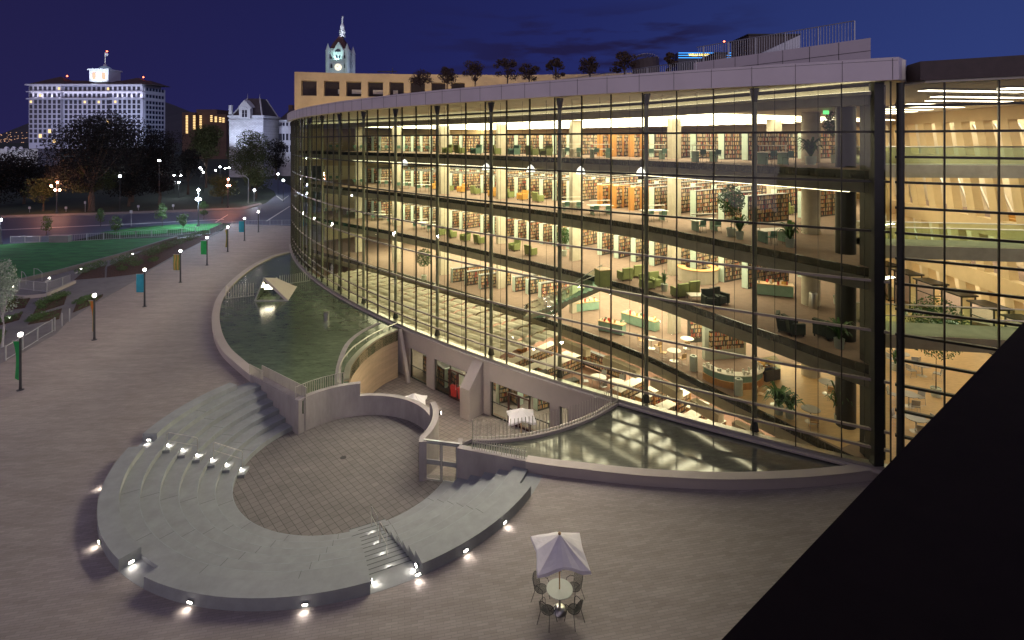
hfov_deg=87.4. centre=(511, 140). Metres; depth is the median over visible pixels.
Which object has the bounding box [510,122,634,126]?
ceiling light
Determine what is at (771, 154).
chair
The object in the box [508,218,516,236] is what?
bookcase
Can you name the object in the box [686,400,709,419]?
bookcase
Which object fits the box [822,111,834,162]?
potted tree
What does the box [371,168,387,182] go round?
bookcase
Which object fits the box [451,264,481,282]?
bookcase
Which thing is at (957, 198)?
atrium wing
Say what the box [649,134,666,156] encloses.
bookcase
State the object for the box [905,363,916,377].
chair
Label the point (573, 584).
garden chair
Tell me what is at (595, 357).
wall shelving
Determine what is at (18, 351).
lamp post
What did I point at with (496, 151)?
armchair
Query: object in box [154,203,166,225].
tree
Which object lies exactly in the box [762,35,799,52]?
roof stair rail
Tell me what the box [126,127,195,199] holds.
tree
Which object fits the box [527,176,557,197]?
bookcase
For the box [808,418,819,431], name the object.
chair
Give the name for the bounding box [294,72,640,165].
slotted wall
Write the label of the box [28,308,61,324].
planting bed
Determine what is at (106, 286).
path
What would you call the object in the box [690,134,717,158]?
bookcase
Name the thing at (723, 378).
cafe counter
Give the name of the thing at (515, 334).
floor
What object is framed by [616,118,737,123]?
ceiling light
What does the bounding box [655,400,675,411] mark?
bookcase
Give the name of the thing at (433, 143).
bookcase
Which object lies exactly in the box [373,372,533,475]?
court paving
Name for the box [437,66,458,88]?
roof tree
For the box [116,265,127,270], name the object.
shrub
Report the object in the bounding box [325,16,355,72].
clock tower
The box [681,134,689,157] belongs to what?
bookcase
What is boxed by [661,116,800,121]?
ceiling light
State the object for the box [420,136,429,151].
bookcase
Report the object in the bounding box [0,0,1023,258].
sky
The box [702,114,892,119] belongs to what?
ceiling light
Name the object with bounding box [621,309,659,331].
display table
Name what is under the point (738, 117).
ceiling light
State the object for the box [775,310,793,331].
armchair
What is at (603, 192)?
wooden bookcase
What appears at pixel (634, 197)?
wooden bookcase
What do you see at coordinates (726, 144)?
bookcase
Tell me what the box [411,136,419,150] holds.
bookcase
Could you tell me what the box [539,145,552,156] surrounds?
armchair
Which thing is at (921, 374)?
round table
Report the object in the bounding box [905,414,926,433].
round table
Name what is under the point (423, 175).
bookcase
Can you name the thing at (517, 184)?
bookcase
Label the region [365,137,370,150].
bookcase
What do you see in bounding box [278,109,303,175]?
city hall turret
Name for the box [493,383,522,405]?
bookcase
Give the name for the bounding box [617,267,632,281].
armchair
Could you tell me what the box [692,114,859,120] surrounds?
ceiling light
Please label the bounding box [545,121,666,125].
ceiling light
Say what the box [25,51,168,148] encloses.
hotel
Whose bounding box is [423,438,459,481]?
arena gate
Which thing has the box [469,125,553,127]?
ceiling light
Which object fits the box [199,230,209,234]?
shrub
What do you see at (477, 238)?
armchair
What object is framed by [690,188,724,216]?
bookcase
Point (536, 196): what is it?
armchair
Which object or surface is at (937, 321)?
potted tree
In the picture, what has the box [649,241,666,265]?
bookcase
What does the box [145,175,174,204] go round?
tree
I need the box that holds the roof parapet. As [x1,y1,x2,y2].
[694,38,870,69]
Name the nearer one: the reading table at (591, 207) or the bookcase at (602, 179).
the reading table at (591, 207)
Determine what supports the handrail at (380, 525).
on the amphitheatre
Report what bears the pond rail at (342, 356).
on the library
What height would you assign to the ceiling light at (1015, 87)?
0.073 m
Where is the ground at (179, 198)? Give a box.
[0,143,323,294]
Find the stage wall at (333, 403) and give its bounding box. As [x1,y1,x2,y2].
[294,381,438,481]
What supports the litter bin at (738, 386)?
on the library
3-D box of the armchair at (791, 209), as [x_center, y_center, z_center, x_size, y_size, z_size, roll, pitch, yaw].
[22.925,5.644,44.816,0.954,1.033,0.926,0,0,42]
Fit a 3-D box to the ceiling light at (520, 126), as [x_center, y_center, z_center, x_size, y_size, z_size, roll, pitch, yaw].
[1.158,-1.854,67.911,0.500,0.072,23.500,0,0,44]
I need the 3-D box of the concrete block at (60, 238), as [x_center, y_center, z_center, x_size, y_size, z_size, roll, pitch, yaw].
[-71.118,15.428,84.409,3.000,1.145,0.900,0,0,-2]
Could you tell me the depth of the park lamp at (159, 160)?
124.00 m
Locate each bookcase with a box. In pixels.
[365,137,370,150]
[365,167,391,181]
[365,199,376,212]
[371,137,376,150]
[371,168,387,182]
[371,200,386,213]
[379,136,391,150]
[379,168,406,183]
[379,201,391,215]
[403,136,410,150]
[403,169,429,185]
[403,204,417,219]
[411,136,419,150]
[411,169,435,186]
[411,205,424,221]
[417,166,435,168]
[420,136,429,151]
[420,170,435,186]
[420,206,433,221]
[423,354,449,387]
[432,136,435,151]
[432,170,456,182]
[432,207,435,223]
[441,362,463,387]
[450,136,458,151]
[450,172,478,189]
[450,210,462,227]
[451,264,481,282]
[456,168,480,170]
[459,136,479,151]
[459,172,488,190]
[459,211,483,229]
[464,267,495,285]
[478,270,510,288]
[480,136,488,152]
[480,173,510,192]
[480,214,494,232]
[493,135,495,147]
[493,174,521,186]
[493,216,495,233]
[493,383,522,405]
[496,384,528,402]
[508,135,513,147]
[508,170,525,174]
[508,175,533,191]
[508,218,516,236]
[508,341,556,366]
[512,273,540,291]
[514,135,526,153]
[514,176,545,195]
[514,219,527,237]
[519,171,550,174]
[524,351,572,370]
[525,276,551,294]
[527,135,538,148]
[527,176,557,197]
[527,221,540,239]
[531,172,557,175]
[533,377,578,410]
[538,281,568,297]
[538,353,584,375]
[538,369,549,374]
[539,135,551,148]
[539,177,568,198]
[539,223,553,243]
[541,172,568,176]
[552,135,565,154]
[552,178,584,200]
[552,225,567,246]
[566,135,596,154]
[566,179,598,200]
[566,227,596,248]
[583,174,609,178]
[591,175,623,182]
[597,135,609,155]
[597,181,630,185]
[597,184,613,206]
[597,232,614,254]
[606,176,637,182]
[612,134,627,156]
[612,185,630,207]
[613,378,643,399]
[614,182,643,207]
[614,235,630,258]
[628,134,648,156]
[628,186,648,210]
[631,183,664,209]
[631,238,648,261]
[635,392,654,405]
[637,177,666,183]
[648,386,666,404]
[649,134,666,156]
[649,185,683,209]
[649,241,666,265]
[654,179,687,185]
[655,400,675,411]
[667,388,690,412]
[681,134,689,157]
[681,180,705,186]
[681,186,704,212]
[681,248,689,266]
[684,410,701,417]
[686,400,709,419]
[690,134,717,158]
[690,181,725,188]
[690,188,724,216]
[690,250,717,268]
[711,183,747,191]
[718,134,741,159]
[718,190,762,219]
[718,257,741,281]
[735,185,765,193]
[742,133,788,159]
[742,193,788,224]
[742,262,788,288]
[771,188,800,212]
[789,133,797,157]
[798,133,834,158]
[798,190,834,217]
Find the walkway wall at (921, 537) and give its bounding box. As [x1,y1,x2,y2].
[722,322,1023,639]
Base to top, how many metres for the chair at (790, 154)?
0.859 m
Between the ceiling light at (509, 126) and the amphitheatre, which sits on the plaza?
the amphitheatre
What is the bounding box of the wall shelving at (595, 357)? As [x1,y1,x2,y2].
[583,350,625,379]
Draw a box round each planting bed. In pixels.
[0,312,22,324]
[5,298,29,310]
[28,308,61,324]
[34,296,66,313]
[73,294,102,311]
[74,265,105,279]
[106,234,210,276]
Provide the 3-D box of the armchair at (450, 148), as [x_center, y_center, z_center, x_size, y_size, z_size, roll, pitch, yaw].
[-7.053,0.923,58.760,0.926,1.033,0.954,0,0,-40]
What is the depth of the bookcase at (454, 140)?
67.27 m
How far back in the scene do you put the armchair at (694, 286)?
37.61 m
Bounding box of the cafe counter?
[702,362,764,389]
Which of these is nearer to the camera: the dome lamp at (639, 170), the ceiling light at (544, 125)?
the dome lamp at (639, 170)
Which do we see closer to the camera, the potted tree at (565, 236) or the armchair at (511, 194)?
the potted tree at (565, 236)
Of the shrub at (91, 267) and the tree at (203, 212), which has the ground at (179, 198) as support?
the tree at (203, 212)
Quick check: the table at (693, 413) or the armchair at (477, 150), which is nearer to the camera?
the table at (693, 413)
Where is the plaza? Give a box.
[0,224,872,639]
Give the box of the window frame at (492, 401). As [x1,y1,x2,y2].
[491,382,549,431]
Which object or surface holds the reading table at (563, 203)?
on the library
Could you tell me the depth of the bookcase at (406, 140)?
73.50 m
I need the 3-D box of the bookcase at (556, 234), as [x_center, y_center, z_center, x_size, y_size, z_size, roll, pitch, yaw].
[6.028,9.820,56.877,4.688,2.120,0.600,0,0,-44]
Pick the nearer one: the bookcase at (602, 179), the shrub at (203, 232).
the bookcase at (602, 179)
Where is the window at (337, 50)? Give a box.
[330,49,344,67]
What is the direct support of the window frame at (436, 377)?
in the library
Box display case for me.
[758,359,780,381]
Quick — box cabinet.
[594,267,609,286]
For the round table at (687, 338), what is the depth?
40.26 m
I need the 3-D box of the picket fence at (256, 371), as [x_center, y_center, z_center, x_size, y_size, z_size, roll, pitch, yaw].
[-16.813,15.575,35.249,1.806,1.350,0.070,0,0,38]
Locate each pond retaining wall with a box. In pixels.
[250,374,305,431]
[457,400,617,478]
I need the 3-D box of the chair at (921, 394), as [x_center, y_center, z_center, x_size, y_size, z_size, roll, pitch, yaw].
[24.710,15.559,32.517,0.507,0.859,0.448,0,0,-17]
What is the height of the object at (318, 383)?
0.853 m
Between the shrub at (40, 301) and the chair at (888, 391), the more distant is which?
the shrub at (40, 301)
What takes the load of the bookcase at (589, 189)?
on the library
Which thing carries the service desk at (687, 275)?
on the library
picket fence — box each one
[226,283,253,298]
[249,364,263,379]
[262,365,306,396]
[284,272,309,283]
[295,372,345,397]
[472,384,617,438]
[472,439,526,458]
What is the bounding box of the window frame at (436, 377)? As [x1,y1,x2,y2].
[435,359,466,395]
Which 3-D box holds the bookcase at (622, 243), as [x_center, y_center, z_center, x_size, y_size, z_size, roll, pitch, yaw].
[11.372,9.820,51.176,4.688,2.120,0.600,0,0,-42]
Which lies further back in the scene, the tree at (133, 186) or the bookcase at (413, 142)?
the tree at (133, 186)
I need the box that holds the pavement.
[0,203,261,217]
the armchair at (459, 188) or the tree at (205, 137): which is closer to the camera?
the armchair at (459, 188)
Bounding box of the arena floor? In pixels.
[233,415,450,535]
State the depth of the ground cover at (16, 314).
50.62 m
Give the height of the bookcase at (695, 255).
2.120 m
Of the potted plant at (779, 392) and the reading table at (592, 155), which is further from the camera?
the reading table at (592, 155)
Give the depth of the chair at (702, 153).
35.73 m
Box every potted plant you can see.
[661,270,667,291]
[726,214,751,239]
[761,381,798,415]
[772,392,805,419]
[773,220,803,247]
[794,137,826,164]
[824,317,856,348]
[824,380,852,423]
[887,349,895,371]
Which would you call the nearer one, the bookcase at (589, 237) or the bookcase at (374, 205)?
the bookcase at (589, 237)
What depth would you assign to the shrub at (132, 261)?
68.33 m
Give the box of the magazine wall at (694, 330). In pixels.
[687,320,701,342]
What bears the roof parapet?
on the library
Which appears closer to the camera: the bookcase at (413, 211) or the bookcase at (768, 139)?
the bookcase at (768, 139)
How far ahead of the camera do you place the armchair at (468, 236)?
58.15 m
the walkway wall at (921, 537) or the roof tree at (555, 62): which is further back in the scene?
the roof tree at (555, 62)
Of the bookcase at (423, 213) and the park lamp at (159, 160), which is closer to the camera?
the bookcase at (423, 213)
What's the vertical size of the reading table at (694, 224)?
1.175 m
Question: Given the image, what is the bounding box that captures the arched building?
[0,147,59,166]
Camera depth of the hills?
3953.95 m
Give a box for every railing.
[5,319,53,360]
[10,236,48,242]
[19,280,45,291]
[46,274,70,291]
[70,225,206,240]
[210,224,221,233]
[232,220,277,225]
[567,60,696,78]
[697,20,854,61]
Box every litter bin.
[690,354,697,371]
[735,377,742,396]
[809,292,817,308]
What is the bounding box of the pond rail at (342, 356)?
[335,322,396,384]
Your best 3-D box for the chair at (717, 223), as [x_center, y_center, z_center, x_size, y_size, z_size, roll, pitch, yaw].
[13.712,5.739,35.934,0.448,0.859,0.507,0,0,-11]
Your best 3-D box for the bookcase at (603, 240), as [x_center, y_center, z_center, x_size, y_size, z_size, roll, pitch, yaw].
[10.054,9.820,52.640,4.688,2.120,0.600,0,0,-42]
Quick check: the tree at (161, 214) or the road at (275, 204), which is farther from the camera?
the road at (275, 204)
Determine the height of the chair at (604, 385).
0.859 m
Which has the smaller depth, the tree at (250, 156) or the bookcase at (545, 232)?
the bookcase at (545, 232)
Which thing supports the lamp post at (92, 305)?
on the plaza
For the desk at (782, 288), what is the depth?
37.44 m
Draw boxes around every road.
[1,202,323,243]
[250,179,303,212]
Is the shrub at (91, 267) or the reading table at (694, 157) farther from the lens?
the shrub at (91, 267)
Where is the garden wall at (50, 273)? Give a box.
[6,236,177,283]
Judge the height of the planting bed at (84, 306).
0.260 m
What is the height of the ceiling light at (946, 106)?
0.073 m
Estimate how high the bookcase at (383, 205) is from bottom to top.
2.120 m
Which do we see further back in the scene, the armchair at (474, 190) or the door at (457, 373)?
the armchair at (474, 190)
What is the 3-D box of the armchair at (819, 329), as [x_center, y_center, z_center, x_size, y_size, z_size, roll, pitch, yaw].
[17.311,10.364,29.723,0.926,1.033,0.954,0,0,-30]
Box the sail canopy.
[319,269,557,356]
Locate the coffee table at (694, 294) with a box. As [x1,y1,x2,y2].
[686,292,700,301]
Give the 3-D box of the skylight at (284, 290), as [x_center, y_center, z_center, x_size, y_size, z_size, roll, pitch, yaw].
[-24.093,14.586,54.830,3.248,2.387,5.740,0,0,-13]
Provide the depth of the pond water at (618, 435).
27.28 m
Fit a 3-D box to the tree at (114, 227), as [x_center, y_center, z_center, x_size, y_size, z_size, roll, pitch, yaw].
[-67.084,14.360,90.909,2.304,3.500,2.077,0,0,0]
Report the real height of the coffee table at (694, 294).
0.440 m
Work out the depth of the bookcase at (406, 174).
73.63 m
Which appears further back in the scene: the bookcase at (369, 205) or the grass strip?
the grass strip
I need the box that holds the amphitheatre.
[97,382,542,610]
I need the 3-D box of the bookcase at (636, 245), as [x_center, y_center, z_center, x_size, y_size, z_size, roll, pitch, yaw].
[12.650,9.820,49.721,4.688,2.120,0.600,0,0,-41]
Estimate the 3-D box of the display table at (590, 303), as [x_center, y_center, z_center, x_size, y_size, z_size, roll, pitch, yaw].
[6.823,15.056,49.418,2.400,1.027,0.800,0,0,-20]
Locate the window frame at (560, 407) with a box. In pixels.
[560,407,561,424]
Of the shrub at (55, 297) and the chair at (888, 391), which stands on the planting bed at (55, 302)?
the shrub at (55, 297)
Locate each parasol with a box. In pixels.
[405,393,426,404]
[506,408,536,432]
[530,531,590,588]
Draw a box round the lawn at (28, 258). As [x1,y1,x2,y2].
[0,237,170,280]
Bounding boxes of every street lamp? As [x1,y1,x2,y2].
[0,218,2,243]
[50,181,60,212]
[196,189,200,226]
[226,178,230,207]
[240,175,248,202]
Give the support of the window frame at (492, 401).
in the library
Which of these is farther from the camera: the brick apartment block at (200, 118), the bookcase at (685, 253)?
the brick apartment block at (200, 118)
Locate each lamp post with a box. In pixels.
[13,332,23,390]
[88,294,96,340]
[136,268,146,306]
[173,250,181,282]
[201,237,207,265]
[225,226,228,251]
[239,218,245,240]
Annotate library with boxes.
[287,57,905,474]
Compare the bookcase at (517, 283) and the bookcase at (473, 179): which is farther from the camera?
the bookcase at (473, 179)
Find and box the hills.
[0,102,229,142]
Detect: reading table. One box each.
[417,181,429,190]
[562,148,583,156]
[562,196,580,210]
[588,200,613,214]
[589,144,609,157]
[590,373,605,382]
[608,378,623,385]
[639,144,664,158]
[639,204,667,220]
[687,213,717,231]
[691,145,717,161]
[757,145,787,164]
[757,222,786,243]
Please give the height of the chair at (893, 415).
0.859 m
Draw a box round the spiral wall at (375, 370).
[344,329,410,393]
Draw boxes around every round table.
[546,578,572,616]
[648,336,656,349]
[667,348,680,362]
[680,336,693,349]
[801,404,820,424]
[819,378,834,395]
[905,390,918,408]
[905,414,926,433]
[914,364,930,377]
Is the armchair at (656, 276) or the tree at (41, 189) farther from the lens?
the tree at (41, 189)
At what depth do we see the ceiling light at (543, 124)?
60.88 m
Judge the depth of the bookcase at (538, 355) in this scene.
46.36 m
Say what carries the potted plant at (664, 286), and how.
on the library
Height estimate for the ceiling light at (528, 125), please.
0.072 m
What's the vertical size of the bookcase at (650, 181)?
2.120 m
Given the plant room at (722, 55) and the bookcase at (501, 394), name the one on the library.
the bookcase at (501, 394)
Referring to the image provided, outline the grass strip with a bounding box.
[100,223,221,234]
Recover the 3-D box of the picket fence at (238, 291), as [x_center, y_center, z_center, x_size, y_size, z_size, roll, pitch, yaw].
[-27.181,15.015,53.593,2.567,1.350,0.067,0,0,-25]
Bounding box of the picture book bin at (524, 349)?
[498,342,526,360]
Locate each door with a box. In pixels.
[449,369,464,401]
[508,392,529,431]
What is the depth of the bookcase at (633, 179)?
60.41 m
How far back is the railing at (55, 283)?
56.86 m
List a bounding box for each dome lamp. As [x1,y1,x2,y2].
[576,158,584,173]
[636,159,645,175]
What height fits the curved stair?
6.128 m
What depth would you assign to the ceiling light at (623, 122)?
53.51 m
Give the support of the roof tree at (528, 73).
on the library
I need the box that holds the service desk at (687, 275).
[678,264,718,284]
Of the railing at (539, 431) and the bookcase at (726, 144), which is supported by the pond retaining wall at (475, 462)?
the railing at (539, 431)
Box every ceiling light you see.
[424,125,547,128]
[452,124,568,127]
[464,124,548,126]
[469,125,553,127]
[479,124,592,127]
[481,123,591,126]
[496,123,606,126]
[508,124,602,127]
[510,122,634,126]
[513,123,621,126]
[517,122,643,126]
[535,122,637,125]
[538,121,652,125]
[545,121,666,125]
[564,121,681,125]
[565,120,693,125]
[580,120,701,124]
[591,119,717,124]
[598,119,731,124]
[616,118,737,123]
[620,118,751,123]
[640,117,765,123]
[649,117,792,122]
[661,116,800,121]
[680,115,826,120]
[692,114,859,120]
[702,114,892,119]
[886,108,933,109]
[888,106,966,107]
[905,103,948,103]
[916,89,1023,92]
[923,99,1014,101]
[928,95,1023,97]
[994,86,1023,89]
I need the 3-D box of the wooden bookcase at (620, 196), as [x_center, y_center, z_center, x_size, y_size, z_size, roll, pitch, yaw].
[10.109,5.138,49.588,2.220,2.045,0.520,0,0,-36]
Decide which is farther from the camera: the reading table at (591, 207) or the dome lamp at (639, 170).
the reading table at (591, 207)
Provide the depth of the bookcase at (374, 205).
78.36 m
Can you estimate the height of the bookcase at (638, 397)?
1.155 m
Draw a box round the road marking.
[2,219,222,229]
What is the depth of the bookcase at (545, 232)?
56.72 m
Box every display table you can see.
[576,297,598,311]
[598,317,626,335]
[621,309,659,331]
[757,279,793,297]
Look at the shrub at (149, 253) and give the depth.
74.38 m
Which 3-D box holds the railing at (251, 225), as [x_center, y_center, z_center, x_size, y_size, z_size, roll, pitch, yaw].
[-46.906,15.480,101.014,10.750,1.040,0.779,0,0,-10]
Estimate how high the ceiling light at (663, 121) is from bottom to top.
0.072 m
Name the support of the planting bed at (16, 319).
on the path
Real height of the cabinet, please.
1.240 m
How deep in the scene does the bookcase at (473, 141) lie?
66.70 m
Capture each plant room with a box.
[699,52,726,61]
[730,34,800,56]
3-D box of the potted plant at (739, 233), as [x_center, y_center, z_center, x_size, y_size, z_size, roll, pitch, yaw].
[14.322,5.414,33.593,1.632,1.491,1.662,0,0,-30]
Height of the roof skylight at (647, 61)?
5.079 m
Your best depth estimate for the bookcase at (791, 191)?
45.60 m
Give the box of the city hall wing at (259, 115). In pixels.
[227,95,280,176]
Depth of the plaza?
21.89 m
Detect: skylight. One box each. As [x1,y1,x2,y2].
[254,277,296,300]
[631,53,658,73]
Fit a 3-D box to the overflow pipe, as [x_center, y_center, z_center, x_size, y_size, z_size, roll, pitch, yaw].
[-16.199,15.390,46.780,0.480,0.900,0.480,0,0,0]
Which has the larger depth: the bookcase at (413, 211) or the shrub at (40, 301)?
the bookcase at (413, 211)
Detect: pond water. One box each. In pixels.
[220,253,397,413]
[466,405,842,471]
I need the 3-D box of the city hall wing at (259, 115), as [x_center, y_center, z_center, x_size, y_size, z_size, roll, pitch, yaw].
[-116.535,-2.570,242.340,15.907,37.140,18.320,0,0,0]
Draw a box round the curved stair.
[524,265,606,320]
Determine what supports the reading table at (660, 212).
on the library
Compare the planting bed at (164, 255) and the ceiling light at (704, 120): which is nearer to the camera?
the ceiling light at (704, 120)
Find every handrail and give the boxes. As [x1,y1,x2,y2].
[167,432,197,453]
[213,442,242,466]
[371,506,377,536]
[379,522,386,555]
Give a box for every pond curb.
[212,251,290,381]
[525,455,878,489]
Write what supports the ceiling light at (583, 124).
attached to the library
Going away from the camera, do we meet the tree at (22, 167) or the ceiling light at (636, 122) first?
the ceiling light at (636, 122)
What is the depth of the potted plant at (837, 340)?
28.09 m
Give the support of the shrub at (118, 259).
on the planting bed at (164, 255)
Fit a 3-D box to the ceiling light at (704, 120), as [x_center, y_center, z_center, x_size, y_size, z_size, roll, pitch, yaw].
[18.489,-1.854,49.491,23.500,0.072,0.500,0,0,-39]
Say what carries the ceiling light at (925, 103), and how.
attached to the atrium wing at (957, 198)
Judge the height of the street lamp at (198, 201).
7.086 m
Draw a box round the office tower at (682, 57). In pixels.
[672,53,730,70]
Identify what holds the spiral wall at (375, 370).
on the court paving
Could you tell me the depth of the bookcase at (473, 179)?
66.94 m
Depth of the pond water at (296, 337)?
45.14 m
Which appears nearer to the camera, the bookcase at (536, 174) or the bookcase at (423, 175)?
the bookcase at (536, 174)
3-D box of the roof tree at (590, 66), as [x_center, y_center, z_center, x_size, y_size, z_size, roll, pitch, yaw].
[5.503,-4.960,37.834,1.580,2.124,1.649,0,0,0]
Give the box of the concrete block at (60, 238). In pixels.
[49,235,71,242]
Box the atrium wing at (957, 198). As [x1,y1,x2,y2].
[832,55,1023,463]
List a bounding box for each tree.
[0,147,68,203]
[0,154,27,203]
[0,258,20,346]
[20,176,60,210]
[36,107,149,211]
[40,215,52,234]
[55,163,118,192]
[84,115,169,201]
[95,208,105,225]
[103,175,153,206]
[109,215,121,232]
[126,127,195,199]
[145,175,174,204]
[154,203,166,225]
[176,149,206,194]
[176,213,188,227]
[187,124,223,187]
[199,201,208,219]
[206,173,239,203]
[225,129,276,190]
[238,165,274,198]
[259,138,289,179]
[408,68,433,91]
[417,248,429,280]
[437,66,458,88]
[462,60,485,86]
[493,58,516,83]
[517,63,540,81]
[545,57,564,79]
[556,227,568,256]
[578,56,599,76]
[609,51,636,74]
[664,52,677,70]
[717,184,745,236]
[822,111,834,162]
[905,295,969,397]
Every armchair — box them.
[435,226,445,235]
[442,145,452,153]
[446,229,456,237]
[450,384,459,396]
[454,145,464,153]
[457,183,464,191]
[460,232,470,241]
[470,145,481,154]
[470,185,480,193]
[473,234,484,244]
[488,187,495,196]
[493,145,499,154]
[508,145,520,155]
[508,189,514,198]
[508,239,520,250]
[516,190,528,199]
[524,244,536,254]
[525,145,538,155]
[531,192,543,201]
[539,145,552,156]
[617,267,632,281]
[628,264,643,277]
[638,273,655,289]
[648,271,663,285]
[670,283,688,298]
[689,280,700,291]
[701,289,719,307]
[709,286,729,305]
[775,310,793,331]
[781,313,805,336]
[789,203,793,214]
[812,317,826,336]
[826,322,846,343]
[1008,215,1015,221]
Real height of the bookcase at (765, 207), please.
2.120 m
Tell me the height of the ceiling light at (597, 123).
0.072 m
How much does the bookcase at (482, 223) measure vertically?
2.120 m
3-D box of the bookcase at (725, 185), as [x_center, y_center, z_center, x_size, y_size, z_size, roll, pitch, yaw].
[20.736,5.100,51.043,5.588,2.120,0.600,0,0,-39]
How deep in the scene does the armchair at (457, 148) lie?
57.03 m
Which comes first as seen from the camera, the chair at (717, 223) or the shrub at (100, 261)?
the chair at (717, 223)
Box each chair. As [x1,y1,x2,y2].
[531,571,549,601]
[537,597,556,627]
[563,202,569,211]
[564,595,584,631]
[566,573,584,598]
[601,369,606,379]
[601,382,607,392]
[654,341,662,353]
[659,345,666,359]
[678,353,686,366]
[697,150,706,161]
[697,220,706,232]
[712,150,721,161]
[712,221,721,232]
[757,385,765,403]
[765,151,777,164]
[765,231,777,244]
[782,151,794,164]
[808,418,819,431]
[826,387,834,393]
[886,385,895,403]
[892,407,895,425]
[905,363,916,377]
[909,400,920,407]
[914,425,923,436]
[918,391,925,405]
[932,369,942,381]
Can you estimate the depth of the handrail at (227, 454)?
28.36 m
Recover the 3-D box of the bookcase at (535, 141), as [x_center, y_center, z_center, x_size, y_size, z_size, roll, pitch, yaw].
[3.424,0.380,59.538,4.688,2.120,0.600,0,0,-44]
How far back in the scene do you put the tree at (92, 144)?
119.59 m
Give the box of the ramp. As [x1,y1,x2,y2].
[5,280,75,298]
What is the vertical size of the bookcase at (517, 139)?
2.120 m
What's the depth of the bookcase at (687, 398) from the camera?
38.45 m
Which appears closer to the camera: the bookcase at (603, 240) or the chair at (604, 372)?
the chair at (604, 372)
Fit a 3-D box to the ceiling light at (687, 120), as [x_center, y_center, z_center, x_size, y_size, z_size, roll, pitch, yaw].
[17.506,-1.854,50.695,23.500,0.072,0.500,0,0,-40]
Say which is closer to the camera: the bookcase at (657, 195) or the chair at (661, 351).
the chair at (661, 351)
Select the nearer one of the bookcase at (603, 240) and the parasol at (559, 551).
the parasol at (559, 551)
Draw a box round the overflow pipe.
[323,311,328,320]
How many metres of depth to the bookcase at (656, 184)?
49.83 m
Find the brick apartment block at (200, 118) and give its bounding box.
[182,109,228,158]
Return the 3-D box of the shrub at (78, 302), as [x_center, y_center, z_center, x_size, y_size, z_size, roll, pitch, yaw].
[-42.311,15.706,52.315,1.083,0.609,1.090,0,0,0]
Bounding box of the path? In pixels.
[0,231,219,363]
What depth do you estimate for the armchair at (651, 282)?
39.26 m
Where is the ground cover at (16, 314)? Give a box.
[0,294,100,341]
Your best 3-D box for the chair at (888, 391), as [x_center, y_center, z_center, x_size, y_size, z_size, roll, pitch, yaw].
[23.307,15.559,32.907,0.448,0.859,0.507,0,0,-42]
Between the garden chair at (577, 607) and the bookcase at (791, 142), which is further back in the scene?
the bookcase at (791, 142)
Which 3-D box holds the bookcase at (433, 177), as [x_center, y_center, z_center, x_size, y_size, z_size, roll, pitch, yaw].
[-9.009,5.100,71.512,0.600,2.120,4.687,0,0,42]
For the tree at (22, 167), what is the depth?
135.23 m
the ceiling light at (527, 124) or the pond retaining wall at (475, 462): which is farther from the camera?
the ceiling light at (527, 124)
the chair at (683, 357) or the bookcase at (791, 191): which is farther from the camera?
the bookcase at (791, 191)
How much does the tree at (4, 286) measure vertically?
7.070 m
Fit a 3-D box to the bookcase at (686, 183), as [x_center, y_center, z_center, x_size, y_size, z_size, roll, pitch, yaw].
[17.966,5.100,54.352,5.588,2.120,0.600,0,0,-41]
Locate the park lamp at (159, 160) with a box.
[158,159,160,209]
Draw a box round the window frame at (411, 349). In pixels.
[411,349,425,384]
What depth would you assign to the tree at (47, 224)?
90.77 m
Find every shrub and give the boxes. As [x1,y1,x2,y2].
[24,316,36,321]
[28,312,41,319]
[34,299,46,305]
[35,311,48,317]
[39,296,54,302]
[46,293,60,300]
[53,291,66,296]
[71,298,84,304]
[74,267,89,273]
[79,295,90,300]
[84,263,99,269]
[93,260,107,266]
[109,256,130,265]
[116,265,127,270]
[118,253,138,260]
[127,259,143,265]
[141,247,158,255]
[147,256,158,261]
[148,244,167,252]
[159,241,175,246]
[170,238,185,244]
[181,235,193,240]
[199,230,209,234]
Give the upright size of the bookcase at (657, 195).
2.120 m
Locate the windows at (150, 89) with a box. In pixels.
[29,88,163,142]
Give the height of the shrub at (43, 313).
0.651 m
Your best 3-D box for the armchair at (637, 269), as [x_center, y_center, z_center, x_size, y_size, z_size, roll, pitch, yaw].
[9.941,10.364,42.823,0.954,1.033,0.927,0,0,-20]
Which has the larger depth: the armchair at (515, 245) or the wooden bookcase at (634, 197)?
the armchair at (515, 245)
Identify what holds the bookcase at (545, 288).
on the library
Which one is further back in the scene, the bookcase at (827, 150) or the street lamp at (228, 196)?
the street lamp at (228, 196)
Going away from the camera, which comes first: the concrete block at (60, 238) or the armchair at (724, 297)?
the armchair at (724, 297)
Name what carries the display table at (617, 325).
on the library
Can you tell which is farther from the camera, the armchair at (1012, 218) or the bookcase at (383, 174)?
the bookcase at (383, 174)
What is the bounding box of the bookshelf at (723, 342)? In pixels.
[702,326,745,359]
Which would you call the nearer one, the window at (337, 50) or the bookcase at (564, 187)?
the bookcase at (564, 187)

